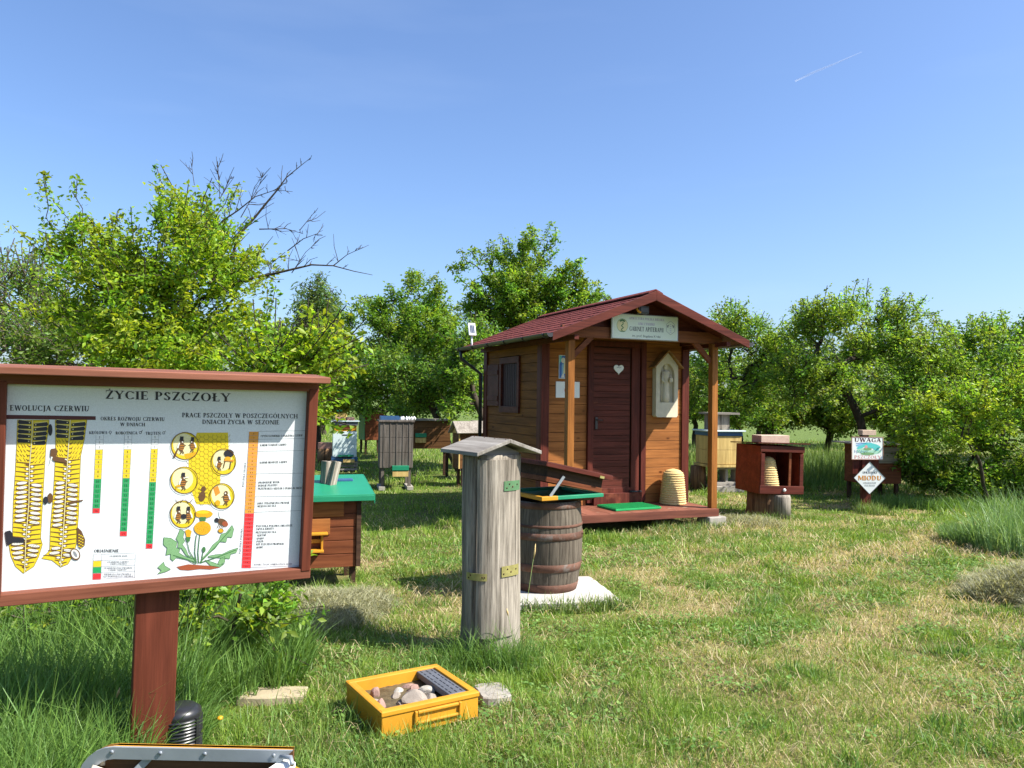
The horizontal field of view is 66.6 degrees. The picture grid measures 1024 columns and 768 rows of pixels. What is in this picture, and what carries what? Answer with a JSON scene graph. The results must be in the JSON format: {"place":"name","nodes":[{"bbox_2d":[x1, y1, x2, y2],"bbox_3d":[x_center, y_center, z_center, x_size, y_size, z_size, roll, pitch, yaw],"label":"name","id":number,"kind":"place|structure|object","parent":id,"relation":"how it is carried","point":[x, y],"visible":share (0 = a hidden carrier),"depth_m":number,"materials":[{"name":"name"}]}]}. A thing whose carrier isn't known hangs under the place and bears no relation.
{"place":"outdoors","nodes":[
{"label":"outdoors","id":0,"kind":"place"},
{"bbox_2d":[0,0,1023,400],"label":"sky","id":1,"kind":"structure","parent":0,"point":[774,153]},
{"bbox_2d":[203,399,1023,767],"bbox_3d":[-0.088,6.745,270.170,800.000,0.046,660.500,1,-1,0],"label":"ground","id":2,"kind":"structure","parent":0,"point":[800,435],"depth_m":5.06,"materials":[{"name":"plant"}]},
{"bbox_2d":[0,234,96,363],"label":"twiggy tree","id":3,"kind":"object","parent":2,"relation":"on","point":[30,293],"visible":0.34,"depth_m":10.25,"materials":[{"name":"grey plant"}]},
{"bbox_2d":[0,290,159,366],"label":"twiggy bush","id":4,"kind":"object","parent":2,"relation":"on","point":[33,346],"visible":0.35,"depth_m":8.86,"materials":[{"name":"green plant"}]},
{"bbox_2d":[0,597,197,651],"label":"shrub","id":5,"kind":"object","parent":2,"relation":"on","point":[20,618],"visible":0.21,"depth_m":3.90,"materials":[{"name":"plant"}]},
{"bbox_2d":[80,325,241,371],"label":"distant tree","id":6,"kind":"object","parent":2,"relation":"on","point":[227,366],"visible":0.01,"depth_m":95.16,"materials":[{"name":"green plant"}]},
{"bbox_2d":[0,364,330,743],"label":"info board","id":7,"kind":"object","parent":2,"relation":"on","point":[155,491],"visible":1,"depth_m":2.85,"materials":[{"name":"white wood"}]},
{"bbox_2d":[0,581,343,767],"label":"tall grass","id":8,"kind":"structure","parent":2,"relation":"on","point":[62,682],"depth_m":3.33,"materials":[{"name":"plant"}]},
{"bbox_2d":[167,700,202,744],"bbox_3d":[-1.283,1.367,3.014,0.164,0.252,0.164,1,-1,-20],"label":"ribbed housing","id":9,"kind":"object","parent":2,"relation":"on","point":[184,707],"visible":0.45,"depth_m":2.97,"materials":[{"name":"black plastic"}]},
{"bbox_2d":[3,154,370,371],"bbox_3d":[-3.211,-0.323,7.245,3.145,3.851,2.188,0,-1,32],"label":"plum tree","id":10,"kind":"object","parent":2,"relation":"on","point":[158,289],"visible":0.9,"depth_m":7.05,"materials":[{"name":"green plant"}]},
{"bbox_2d":[81,743,297,767],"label":"display case","id":11,"kind":"object","parent":2,"relation":"on","point":[128,755],"visible":1,"depth_m":1.92,"materials":[{"name":"silver metal"}]},
{"bbox_2d":[93,550,329,675],"bbox_3d":[-1.435,1.091,3.993,1.095,0.948,0.814,1,-1,10],"label":"shrub","id":12,"kind":"object","parent":2,"relation":"on","point":[263,611],"visible":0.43,"depth_m":3.92,"materials":[{"name":"green plant"}]},
{"bbox_2d":[234,686,308,705],"bbox_3d":[-1.164,1.524,3.771,0.333,0.070,0.156,1,-1,-6],"label":"flagstone","id":13,"kind":"object","parent":2,"relation":"on","point":[264,694],"visible":0.52,"depth_m":3.72,"materials":[{"name":"stone"}]},
{"bbox_2d":[208,298,374,438],"bbox_3d":[-1.459,0.505,5.228,1.112,2.159,1.112,0,-1,41],"label":"leafy shrub","id":14,"kind":"object","parent":2,"relation":"on","point":[303,350],"visible":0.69,"depth_m":5.07,"materials":[{"name":"green plant"}]},
{"bbox_2d":[246,474,374,588],"bbox_3d":[-1.651,1.159,6.101,1.050,0.819,0.736,1,-1,-18],"label":"green roofed hive","id":15,"kind":"object","parent":2,"relation":"on","point":[336,531],"visible":0.48,"depth_m":5.93,"materials":[{"name":"red wood"}]},
{"bbox_2d":[320,461,330,483],"bbox_3d":[-1.490,0.711,6.232,0.045,0.190,0.090,7,-5,-41],"label":"wooden wedge","id":16,"kind":"object","parent":15,"relation":"on","point":[325,469],"visible":0.83,"depth_m":6.20,"materials":[{"name":"grey wood"}]},
{"bbox_2d":[327,460,340,485],"bbox_3d":[-1.428,0.714,6.215,0.090,0.200,0.055,0,-16,43],"label":"wooden block","id":17,"kind":"object","parent":15,"relation":"on","point":[334,473],"depth_m":6.18,"materials":[{"name":"grey wood"}]},
{"bbox_2d":[337,478,352,481],"bbox_3d":[-1.375,0.780,6.335,0.160,0.022,0.060,1,-1,-18],"label":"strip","id":18,"kind":"object","parent":15,"relation":"on","point":[344,479],"visible":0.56,"depth_m":6.32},
{"bbox_2d":[273,270,358,434],"bbox_3d":[-7.496,-1.163,29.026,3.740,6.355,4.433,1,-1,0],"label":"willow tree","id":19,"kind":"object","parent":2,"relation":"on","point":[317,296],"visible":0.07,"depth_m":28.53,"materials":[{"name":"green plant"}]},
{"bbox_2d":[317,449,331,462],"bbox_3d":[-4.141,1.589,17.271,0.340,0.330,0.340,1,-1,0],"label":"dark stump","id":20,"kind":"object","parent":2,"relation":"on","point":[324,454],"visible":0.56,"depth_m":17.13,"materials":[{"name":"brown wood"}]},
{"bbox_2d":[318,442,331,448],"bbox_3d":[-4.138,1.364,17.276,0.300,0.140,0.200,1,-1,-10],"label":"orange brick","id":21,"kind":"object","parent":20,"relation":"on","point":[324,445],"visible":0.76,"depth_m":17.18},
{"bbox_2d":[315,325,357,452],"bbox_3d":[-4.867,0.129,19.762,2.574,3.417,2.539,0,-1,16],"label":"yellow green tree","id":22,"kind":"object","parent":2,"relation":"on","point":[343,408],"visible":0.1,"depth_m":19.36,"materials":[{"name":"green plant"}]},
{"bbox_2d":[265,581,409,635],"bbox_3d":[-1.216,1.448,5.220,1.173,0.222,1.157,2,-1,-34],"label":"clump","id":23,"kind":"object","parent":2,"relation":"on","point":[348,602],"visible":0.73,"depth_m":5.10,"materials":[{"name":"beige plant"}]},
{"bbox_2d":[331,420,359,469],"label":"white stacked hive","id":24,"kind":"object","parent":2,"relation":"on","point":[344,451],"visible":0.69,"depth_m":15.36,"materials":[{"name":"blue paint"}]},
{"bbox_2d":[358,411,384,453],"bbox_3d":[-3.637,1.263,20.278,0.610,1.113,0.560,1,-1,-28],"label":"beehive","id":25,"kind":"object","parent":2,"relation":"on","point":[368,430],"visible":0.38,"depth_m":20.04,"materials":[{"name":"red wood"}]},
{"bbox_2d":[377,483,384,490],"bbox_3d":[-2.095,1.647,12.471,0.100,0.060,0.500,1,-1,-13],"label":"concrete pad","id":26,"kind":"object","parent":2,"relation":"on","point":[380,487],"visible":0.88,"depth_m":12.27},
{"bbox_2d":[377,419,414,485],"bbox_3d":[-1.876,1.134,12.541,0.560,1.113,0.640,1,-1,-13],"label":"grey plank hive","id":27,"kind":"object","parent":2,"relation":"on","point":[395,444],"visible":0.98,"depth_m":12.32,"materials":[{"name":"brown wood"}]},
{"bbox_2d":[379,416,399,419],"bbox_3d":[-1.975,0.545,12.569,0.300,0.060,0.280,1,-1,-13],"label":"dark tray","id":28,"kind":"object","parent":27,"relation":"on","point":[389,418],"visible":1,"depth_m":12.43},
{"bbox_2d":[331,267,469,423],"bbox_3d":[-2.705,-0.508,18.589,3.803,4.708,3.709,1,-1,0],"label":"round tree","id":29,"kind":"object","parent":2,"relation":"on","point":[431,308],"visible":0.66,"depth_m":18.41,"materials":[{"name":"green plant"}]},
{"bbox_2d":[357,335,444,401],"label":"distant tree","id":30,"kind":"object","parent":2,"relation":"on","point":[375,343],"depth_m":104.51,"materials":[{"name":"green plant"}]},
{"bbox_2d":[346,664,478,738],"bbox_3d":[-0.464,1.456,3.606,0.480,0.118,0.445,1,-1,-32],"label":"yellow hive box","id":31,"kind":"object","parent":2,"relation":"on","point":[387,685],"visible":0.76,"depth_m":3.50,"materials":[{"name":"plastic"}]},
{"bbox_2d":[370,687,379,696],"bbox_3d":[-0.636,1.439,3.624,0.045,0.066,0.041,1,-1,-20],"label":"stone","id":32,"kind":"object","parent":31,"relation":"on","point":[375,692],"visible":0.79,"depth_m":3.61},
{"bbox_2d":[377,698,385,707],"bbox_3d":[-0.592,1.439,3.496,0.047,0.060,0.064,1,-1,-25],"label":"stone","id":33,"kind":"object","parent":31,"relation":"in","point":[381,702],"visible":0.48,"depth_m":3.48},
{"bbox_2d":[391,692,400,698],"bbox_3d":[-0.539,1.449,3.613,0.045,0.042,0.056,0,-1,27],"label":"stone","id":34,"kind":"object","parent":31,"relation":"in","point":[395,695],"visible":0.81,"depth_m":3.60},
{"bbox_2d":[401,689,427,704],"bbox_3d":[-0.445,1.433,3.556,0.126,0.084,0.102,1,-1,-17],"label":"stone","id":35,"kind":"object","parent":31,"relation":"on","point":[413,695],"visible":0.72,"depth_m":3.52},
{"bbox_2d":[418,685,434,694],"bbox_3d":[-0.404,1.448,3.675,0.084,0.056,0.068,1,-1,-6],"label":"stone","id":36,"kind":"object","parent":31,"relation":"on","point":[426,689],"visible":0.6,"depth_m":3.65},
{"bbox_2d":[426,693,436,698],"bbox_3d":[-0.373,1.449,3.596,0.058,0.046,0.072,1,-1,-22],"label":"stone","id":37,"kind":"object","parent":31,"relation":"on","point":[430,695],"visible":0.4,"depth_m":3.59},
{"bbox_2d":[417,669,464,695],"bbox_3d":[-0.340,1.421,3.700,0.088,0.032,0.345,1,-1,-32],"label":"slotted feeder strip","id":38,"kind":"object","parent":31,"relation":"in","point":[442,685],"visible":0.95,"depth_m":3.69,"materials":[{"name":"plastic"}]},
{"bbox_2d":[348,334,483,471],"bbox_3d":[-2.127,0.389,16.384,2.550,2.877,5.499,2,-1,-39],"label":"dark bush","id":39,"kind":"object","parent":2,"relation":"on","point":[416,396],"visible":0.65,"depth_m":15.53,"materials":[{"name":"green plant"}]},
{"bbox_2d":[402,418,450,476],"bbox_3d":[-1.609,1.192,14.550,0.940,1.083,0.640,1,-1,-12],"label":"long brown hive","id":40,"kind":"object","parent":2,"relation":"on","point":[430,433],"visible":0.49,"depth_m":14.36,"materials":[{"name":"brown wood"}]},
{"bbox_2d":[415,310,499,424],"bbox_3d":[-0.844,0.209,13.819,1.426,3.133,1.784,0,-1,38],"label":"tree","id":41,"kind":"object","parent":2,"relation":"on","point":[461,375],"visible":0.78,"depth_m":13.68,"materials":[{"name":"green plant"}]},
{"bbox_2d":[206,614,720,767],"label":"tall grass","id":42,"kind":"structure","parent":2,"relation":"on","point":[365,764],"depth_m":3.37,"materials":[{"name":"plant"}]},
{"bbox_2d":[448,421,482,485],"bbox_3d":[-0.675,1.158,13.030,0.700,1.077,0.394,1,-1,-28],"label":"gabled hive","id":43,"kind":"object","parent":2,"relation":"on","point":[460,430],"visible":0.41,"depth_m":12.89,"materials":[{"name":"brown wood"}]},
{"bbox_2d":[441,436,541,659],"bbox_3d":[-0.130,0.932,4.513,0.440,1.249,0.400,2,-1,-35],"label":"log hive","id":44,"kind":"object","parent":2,"relation":"on","point":[491,470],"visible":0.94,"depth_m":4.37,"materials":[{"name":"grey wood"}]},
{"bbox_2d":[475,459,516,638],"bbox_3d":[-0.084,0.920,4.370,0.238,0.990,0.056,1,-1,-23],"label":"door panel","id":45,"kind":"structure","parent":44,"relation":"in","point":[496,507],"depth_m":4.34,"materials":[{"name":"grey wood"}]},
{"bbox_2d":[474,682,511,706],"bbox_3d":[-0.094,1.534,3.812,0.154,0.080,0.204,1,-1,-17],"label":"concrete piece","id":46,"kind":"object","parent":2,"relation":"on","point":[486,696],"visible":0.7,"depth_m":3.76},
{"bbox_2d":[506,610,517,669],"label":"grass stalk","id":47,"kind":"object","parent":2,"relation":"on","point":[512,636],"depth_m":4.18,"materials":[{"name":"plant"}]},
{"bbox_2d":[397,616,640,690],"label":"tall grass","id":48,"kind":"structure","parent":2,"relation":"on","point":[505,657],"depth_m":4.23,"materials":[{"name":"plant"}]},
{"bbox_2d":[519,544,535,668],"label":"grass stalk","id":49,"kind":"object","parent":2,"relation":"on","point":[526,603],"depth_m":4.18,"materials":[{"name":"plant"}]},
{"bbox_2d":[445,221,611,377],"bbox_3d":[0.333,-0.787,15.748,3.418,5.210,2.923,1,-1,0],"label":"tall tree","id":50,"kind":"object","parent":2,"relation":"on","point":[517,296],"visible":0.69,"depth_m":15.66,"materials":[{"name":"green plant"}]},
{"bbox_2d":[520,576,619,611],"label":"white slab","id":51,"kind":"structure","parent":2,"relation":"on","point":[585,584],"depth_m":5.62,"materials":[{"name":"concrete"}]},
{"bbox_2d":[520,498,583,593],"bbox_3d":[0.256,1.194,5.878,0.552,0.660,0.552,1,-1,-10],"label":"old barrel","id":52,"kind":"object","parent":51,"relation":"on","point":[554,532],"visible":0.73,"depth_m":5.64,"materials":[{"name":"brown wood"}]},
{"bbox_2d":[520,458,612,502],"bbox_3d":[0.337,0.711,5.911,0.624,0.309,0.606,1,-1,-31],"label":"barrel top hive","id":53,"kind":"object","parent":52,"relation":"on","point":[561,477],"visible":0.8,"depth_m":5.71,"materials":[{"name":"brown wood"}]},
{"bbox_2d":[455,289,753,527],"bbox_3d":[0.999,0.333,9.875,2.667,2.707,2.985,1,-1,-22],"label":"wooden hut","id":54,"kind":"object","parent":2,"relation":"on","point":[607,422],"visible":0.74,"depth_m":9.29,"materials":[{"name":"orange wood"}]},
{"bbox_2d":[468,323,475,349],"bbox_3d":[-0.548,-0.646,10.639,0.105,0.374,0.081,1,-1,-22],"label":"solar lamp","id":55,"kind":"object","parent":54,"relation":"on","point":[471,329],"visible":1,"depth_m":10.63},
{"bbox_2d":[487,356,520,412],"bbox_3d":[-0.106,0.013,10.089,0.062,0.705,1.080,1,-1,-23],"label":"window","id":56,"kind":"structure","parent":54,"relation":"in","point":[503,378],"depth_m":10.02,"materials":[{"name":"red wood"}]},
{"bbox_2d":[558,355,564,378],"bbox_3d":[0.618,-0.199,9.108,0.160,0.275,0.014,1,-1,-23],"label":"picture plaque","id":57,"kind":"object","parent":54,"relation":"attached to","point":[561,366],"visible":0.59,"depth_m":9.09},
{"bbox_2d":[556,381,579,397],"bbox_3d":[0.651,0.067,9.118,0.310,0.190,0.012,1,-1,-23],"label":"notice plate","id":58,"kind":"object","parent":54,"relation":"attached to","point":[560,389],"visible":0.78,"depth_m":9.09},
{"bbox_2d":[592,347,641,492],"bbox_3d":[1.255,0.434,9.349,0.672,1.760,0.082,1,-1,-23],"label":"door","id":59,"kind":"structure","parent":54,"relation":"in","point":[612,428],"depth_m":9.36,"materials":[{"name":"red wood"}]},
{"bbox_2d":[614,362,623,374],"bbox_3d":[1.281,-0.188,9.367,0.134,0.155,0.018,1,-1,-23],"label":"heart ornament","id":60,"kind":"object","parent":54,"relation":"hanging from","point":[618,369],"visible":1,"depth_m":9.36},
{"bbox_2d":[597,502,660,510],"bbox_3d":[1.354,1.416,9.027,0.620,0.029,0.400,1,-1,-25],"label":"door mat","id":61,"kind":"object","parent":54,"relation":"on","point":[628,506],"depth_m":8.94,"materials":[{"name":"fabric"}]},
{"bbox_2d":[636,306,648,313],"bbox_3d":[1.435,-0.824,8.648,0.176,0.095,0.081,1,-1,-23],"label":"floodlight","id":62,"kind":"object","parent":54,"relation":"attached to","point":[642,310],"visible":0.81,"depth_m":8.63,"materials":[{"name":"black plastic"}]},
{"bbox_2d":[611,313,677,341],"bbox_3d":[1.496,-0.635,8.750,0.875,0.285,0.016,1,-1,-23],"label":"name sign","id":63,"kind":"object","parent":54,"relation":"attached to","point":[643,327],"visible":0.99,"depth_m":8.74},
{"bbox_2d":[648,350,683,416],"bbox_3d":[1.888,-0.003,9.574,0.430,0.820,0.150,1,-1,-22],"label":"relief plaque","id":64,"kind":"object","parent":54,"relation":"attached to","point":[665,365],"visible":1,"depth_m":9.55,"materials":[{"name":"beige stone"}]},
{"bbox_2d":[659,469,685,504],"bbox_3d":[1.951,1.238,9.449,0.324,0.425,0.326,1,-1,-20],"label":"skep","id":65,"kind":"object","parent":54,"relation":"on","point":[672,490],"visible":1,"depth_m":9.34,"materials":[{"name":"wicker"}]},
{"bbox_2d":[206,535,1023,767],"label":"clover and weeds","id":66,"kind":"object","parent":2,"relation":"on","point":[721,678],"visible":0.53,"depth_m":4.67,"materials":[{"name":"green plant"}]},
{"bbox_2d":[216,514,1023,767],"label":"cut straw","id":67,"kind":"object","parent":2,"relation":"on","point":[819,555],"visible":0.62,"depth_m":5.23,"materials":[{"name":"beige plant"}]},
{"bbox_2d":[317,511,1023,578],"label":"mown grass","id":68,"kind":"structure","parent":2,"relation":"on","point":[439,522],"depth_m":7.65,"materials":[{"name":"plant"}]},
{"bbox_2d":[689,465,705,489],"bbox_3d":[3.100,1.560,12.978,0.280,0.410,0.276,1,-1,0],"label":"leaning stand trunk","id":69,"kind":"object","parent":2,"relation":"on","point":[697,476],"visible":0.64,"depth_m":12.86,"materials":[{"name":"brown wood"}]},
{"bbox_2d":[520,499,889,614],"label":"grass tufts","id":70,"kind":"object","parent":2,"relation":"on","point":[610,605],"visible":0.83,"depth_m":8.10,"materials":[{"name":"plant"}]},
{"bbox_2d":[689,383,724,445],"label":"field bush","id":71,"kind":"object","parent":2,"relation":"on","point":[694,421],"visible":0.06,"depth_m":25.90,"materials":[{"name":"green plant"}]},
{"bbox_2d":[415,520,1023,767],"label":"grass tufts","id":72,"kind":"object","parent":2,"relation":"on","point":[956,650],"visible":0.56,"depth_m":4.45,"materials":[{"name":"plant"}]},
{"bbox_2d":[689,347,758,390],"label":"distant tree","id":73,"kind":"object","parent":2,"relation":"on","point":[736,365],"visible":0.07,"depth_m":108.97,"materials":[{"name":"green plant"}]},
{"bbox_2d":[706,484,743,491],"bbox_3d":[3.478,1.711,12.770,0.500,0.110,0.400,1,-1,-10],"label":"stand stone","id":74,"kind":"object","parent":2,"relation":"on","point":[731,488],"visible":0.29,"depth_m":12.57,"materials":[{"name":"stone"}]},
{"bbox_2d":[717,467,735,484],"bbox_3d":[3.481,1.504,12.824,0.450,0.295,0.200,1,-1,-14],"label":"cinder block","id":75,"kind":"object","parent":74,"relation":"on","point":[723,475],"depth_m":12.76,"materials":[{"name":"grey concrete"}]},
{"bbox_2d":[692,412,745,466],"bbox_3d":[3.408,0.911,12.886,0.660,0.882,0.600,1,-1,-14],"label":"yellow blue rimmed hive","id":76,"kind":"object","parent":75,"relation":"on","point":[726,451],"visible":0.73,"depth_m":12.69,"materials":[{"name":"paint"}]},
{"bbox_2d":[696,374,761,443],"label":"field bush","id":77,"kind":"object","parent":2,"relation":"on","point":[758,433],"depth_m":23.92,"materials":[{"name":"green plant"}]},
{"bbox_2d":[674,513,789,528],"bbox_3d":[2.607,1.603,9.266,1.474,0.150,0.803,1,-1,0],"label":"loose hay","id":78,"kind":"object","parent":2,"relation":"on","point":[761,519],"visible":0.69,"depth_m":9.20,"materials":[{"name":"beige plant"}]},
{"bbox_2d":[689,295,809,474],"bbox_3d":[4.188,0.082,14.797,2.881,3.586,2.192,1,-1,0],"label":"slender tree","id":79,"kind":"object","parent":2,"relation":"on","point":[739,394],"visible":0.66,"depth_m":14.51,"materials":[{"name":"green plant"}]},
{"bbox_2d":[745,491,781,517],"bbox_3d":[3.283,1.544,10.026,0.540,0.330,0.535,1,-1,0],"label":"stump","id":80,"kind":"object","parent":2,"relation":"on","point":[759,503],"visible":0.47,"depth_m":9.88,"materials":[{"name":"brown wood"}]},
{"bbox_2d":[730,441,809,494],"bbox_3d":[3.329,1.067,10.119,0.720,0.649,0.720,3,-1,-12],"label":"red display box","id":81,"kind":"object","parent":80,"relation":"on","point":[750,464],"visible":0.99,"depth_m":9.95,"materials":[{"name":"red wood"}]},
{"bbox_2d":[752,435,788,443],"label":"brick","id":82,"kind":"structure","parent":81,"relation":"on","point":[773,438],"depth_m":10.00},
{"bbox_2d":[764,456,779,485],"bbox_3d":[3.262,1.143,9.959,0.313,0.440,0.314,1,-1,-20],"label":"skep","id":83,"kind":"object","parent":81,"relation":"in","point":[771,478],"visible":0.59,"depth_m":9.85,"materials":[{"name":"wicker"}]},
{"bbox_2d":[726,376,817,435],"bbox_3d":[5.934,0.845,17.978,1.791,2.183,3.299,1,-1,0],"label":"field bush","id":84,"kind":"object","parent":2,"relation":"on","point":[795,416],"visible":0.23,"depth_m":17.08,"materials":[{"name":"green plant"}]},
{"bbox_2d":[774,494,790,518],"bbox_3d":[3.400,1.552,9.833,0.230,0.310,0.233,1,-1,0],"label":"grey log piece","id":85,"kind":"object","parent":2,"relation":"on","point":[782,503],"visible":0.77,"depth_m":9.74,"materials":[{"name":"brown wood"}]},
{"bbox_2d":[788,372,873,454],"bbox_3d":[7.053,0.826,17.489,1.898,2.254,3.386,1,-1,0],"label":"field bush","id":86,"kind":"object","parent":2,"relation":"on","point":[838,419],"visible":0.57,"depth_m":16.74,"materials":[{"name":"green plant"}]},
{"bbox_2d":[785,322,908,386],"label":"distant tree","id":87,"kind":"object","parent":2,"relation":"on","point":[828,346],"visible":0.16,"depth_m":95.64,"materials":[{"name":"green plant"}]},
{"bbox_2d":[758,278,948,489],"bbox_3d":[5.670,0.019,13.201,3.187,3.684,2.196,1,-1,0],"label":"leaning tree","id":88,"kind":"object","parent":2,"relation":"on","point":[810,317],"visible":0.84,"depth_m":13.04,"materials":[{"name":"green plant"}]},
{"bbox_2d":[831,441,900,497],"bbox_3d":[5.533,1.335,11.978,0.900,0.883,0.780,1,-1,-8],"label":"shaded flat roof hive","id":89,"kind":"object","parent":2,"relation":"on","point":[890,475],"visible":0.38,"depth_m":11.81,"materials":[{"name":"red wood"}]},
{"bbox_2d":[858,430,875,434],"bbox_3d":[4.892,0.669,10.750,0.200,0.070,0.120,1,-1,-6],"label":"pink block","id":90,"kind":"object","parent":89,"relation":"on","point":[866,432],"depth_m":10.69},
{"bbox_2d":[879,447,899,462],"bbox_3d":[5.652,1.074,11.734,0.420,0.240,0.012,1,-1,-8],"label":"shade board","id":91,"kind":"object","parent":89,"relation":"attached to","point":[889,458],"visible":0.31,"depth_m":11.73,"materials":[{"name":"grey wood"}]},
{"bbox_2d":[851,437,882,508],"bbox_3d":[4.841,1.232,10.667,0.455,1.021,0.075,1,-1,-6],"label":"warning sign","id":92,"kind":"object","parent":2,"relation":"on","point":[865,451],"visible":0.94,"depth_m":10.65,"materials":[{"name":"white wood"}]},
{"bbox_2d":[853,461,885,494],"bbox_3d":[4.850,1.274,10.581,0.449,0.449,0.014,1,-1,-3],"label":"diamond sign","id":93,"kind":"object","parent":92,"relation":"attached to","point":[869,477],"visible":1,"depth_m":10.58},
{"bbox_2d":[854,374,937,440],"bbox_3d":[8.286,0.869,17.071,1.860,2.169,3.552,1,-1,0],"label":"field bush","id":94,"kind":"object","parent":2,"relation":"on","point":[869,391],"visible":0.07,"depth_m":17.08,"materials":[{"name":"green plant"}]},
{"bbox_2d":[832,315,965,385],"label":"distant tree","id":95,"kind":"object","parent":2,"relation":"on","point":[924,328],"visible":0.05,"depth_m":105.33,"materials":[{"name":"green plant"}]},
{"bbox_2d":[862,307,1023,502],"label":"tree","id":96,"kind":"object","parent":2,"relation":"on","point":[929,363],"visible":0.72,"depth_m":11.98,"materials":[{"name":"green plant"}]},
{"bbox_2d":[871,353,1023,500],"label":"sunlit bush","id":97,"kind":"object","parent":2,"relation":"on","point":[996,397],"visible":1,"depth_m":10.71,"materials":[{"name":"green plant"}]},
{"bbox_2d":[882,445,1023,503],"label":"undergrowth shrub","id":98,"kind":"object","parent":2,"relation":"on","point":[908,463],"visible":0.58,"depth_m":11.64,"materials":[{"name":"green plant"}]},
{"bbox_2d":[938,556,1023,612],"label":"hay heap","id":99,"kind":"object","parent":2,"relation":"on","point":[989,579],"visible":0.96,"depth_m":5.84,"materials":[{"name":"beige plant"}]},
{"bbox_2d":[941,372,1020,448],"bbox_3d":[13.153,0.787,21.941,3.764,2.646,3.500,1,-1,0],"label":"field bush","id":100,"kind":"object","parent":2,"relation":"on","point":[980,415],"visible":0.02,"depth_m":21.62,"materials":[{"name":"green plant"}]},
{"bbox_2d":[986,581,1023,609],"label":"grass tuft","id":101,"kind":"object","parent":2,"relation":"on","point":[989,595],"visible":0.22,"depth_m":5.76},
{"bbox_2d":[1004,402,1023,429],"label":"field bush","id":102,"kind":"object","parent":2,"relation":"on","point":[1016,414],"visible":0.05,"depth_m":20.03,"materials":[{"name":"green plant"}]},
{"bbox_2d":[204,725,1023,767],"bbox_3d":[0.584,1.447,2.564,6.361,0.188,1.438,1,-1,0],"label":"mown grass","id":103,"kind":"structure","parent":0,"point":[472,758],"depth_m":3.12,"materials":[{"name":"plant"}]},
{"bbox_2d":[225,559,1023,656],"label":"mown grass","id":104,"kind":"structure","parent":0,"point":[801,581],"depth_m":5.34,"materials":[{"name":"plant"}]},
{"bbox_2d":[315,433,1022,484],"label":"mown grass","id":105,"kind":"structure","parent":0,"point":[417,456],"depth_m":19.29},
{"bbox_2d":[361,473,1021,524],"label":"mown grass","id":106,"kind":"structure","parent":0,"point":[399,509],"depth_m":10.97,"materials":[{"name":"plant"}]},
{"bbox_2d":[688,435,854,487],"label":"tall grass","id":107,"kind":"structure","parent":0,"point":[826,465],"depth_m":14.12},
{"bbox_2d":[688,470,1023,512],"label":"tall grass","id":108,"kind":"structure","parent":0,"point":[891,500],"depth_m":11.13,"materials":[{"name":"plant"}]},
{"bbox_2d":[933,480,1023,558],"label":"tall grass","id":109,"kind":"structure","parent":0,"point":[1003,527],"depth_m":7.96,"materials":[{"name":"plant"}]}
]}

